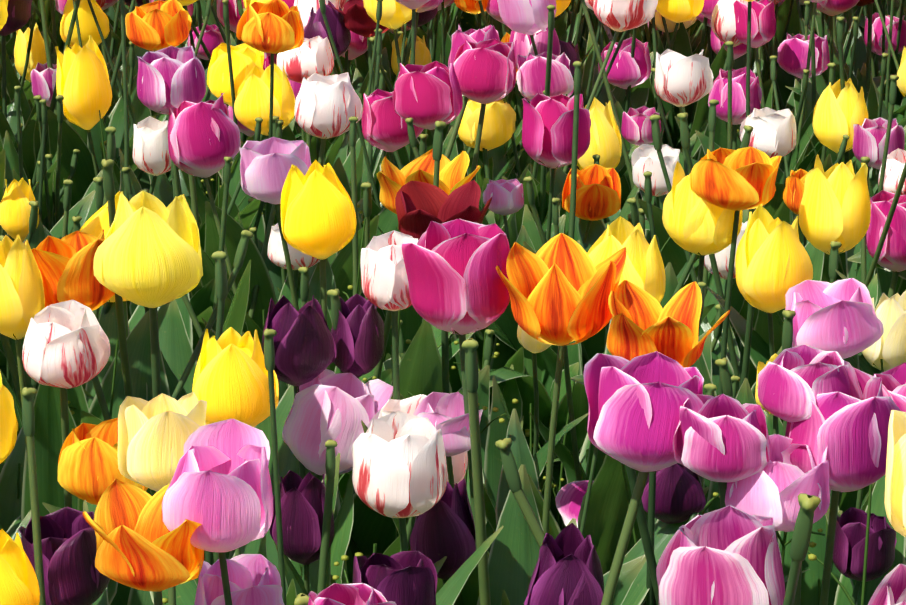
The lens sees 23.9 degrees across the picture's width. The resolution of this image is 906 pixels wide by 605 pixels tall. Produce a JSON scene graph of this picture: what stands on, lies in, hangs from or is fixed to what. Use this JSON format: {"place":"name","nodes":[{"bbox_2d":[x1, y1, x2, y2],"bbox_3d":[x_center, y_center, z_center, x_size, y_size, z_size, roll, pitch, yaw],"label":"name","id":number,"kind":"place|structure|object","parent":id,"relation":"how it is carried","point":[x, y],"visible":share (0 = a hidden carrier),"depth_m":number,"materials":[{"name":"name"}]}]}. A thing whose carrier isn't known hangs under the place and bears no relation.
{"place":"outdoors","nodes":[
{"label":"outdoors","id":0,"kind":"place"},
{"bbox_2d":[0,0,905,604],"bbox_3d":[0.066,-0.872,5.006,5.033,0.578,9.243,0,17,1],"label":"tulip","id":1,"kind":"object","parent":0,"point":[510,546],"depth_m":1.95,"materials":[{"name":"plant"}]},
{"bbox_2d":[0,0,898,604],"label":"tulip pods","id":2,"kind":"object","parent":1,"relation":"on","point":[802,528],"visible":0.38,"depth_m":1.83,"materials":[{"name":"green plant"}]},
{"bbox_2d":[328,0,874,240],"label":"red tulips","id":3,"kind":"object","parent":1,"relation":"on","point":[420,206],"visible":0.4,"depth_m":1.63,"materials":[{"name":"red plant"}]},
{"label":"ground","id":4,"kind":"structure","parent":0,"visible":0},
{"bbox_2d":[8,0,807,591],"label":"orange tulips","id":5,"kind":"object","parent":4,"relation":"on","point":[562,290],"visible":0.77,"depth_m":1.35,"materials":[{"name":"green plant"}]},
{"bbox_2d":[0,0,896,604],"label":"dark purple tulips","id":6,"kind":"object","parent":4,"relation":"on","point":[308,346],"visible":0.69,"depth_m":1.27,"materials":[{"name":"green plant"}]},
{"bbox_2d":[0,0,905,604],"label":"yellow tulips","id":7,"kind":"object","parent":4,"relation":"on","point":[148,252],"visible":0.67,"depth_m":1.59,"materials":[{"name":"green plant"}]},
{"bbox_2d":[15,1,897,604],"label":"stems","id":8,"kind":"object","parent":4,"relation":"on","point":[703,511],"visible":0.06,"depth_m":1.64,"materials":[{"name":"green plant"}]},
{"bbox_2d":[20,0,905,542],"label":"magenta tulips","id":9,"kind":"object","parent":4,"relation":"on","point":[456,282],"visible":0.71,"depth_m":2.03,"materials":[{"name":"pink plant"}]},
{"bbox_2d":[22,0,905,517],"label":"white tulips","id":10,"kind":"object","parent":4,"relation":"on","point":[398,456],"visible":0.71,"depth_m":1.94,"materials":[{"name":"white plant"}]},
{"bbox_2d":[30,0,905,604],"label":"pink tulips","id":11,"kind":"object","parent":4,"relation":"on","point":[654,412],"visible":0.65,"depth_m":1.04,"materials":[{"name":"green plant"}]},
{"bbox_2d":[118,11,905,536],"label":"cream tulips","id":12,"kind":"object","parent":4,"relation":"on","point":[156,433],"visible":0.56,"depth_m":1.09,"materials":[{"name":"beige plant"}]},
{"bbox_2d":[162,0,883,604],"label":"light pink tulips","id":13,"kind":"object","parent":4,"relation":"on","point":[220,488],"visible":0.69,"depth_m":1.36,"materials":[{"name":"pink plant"}]}
]}

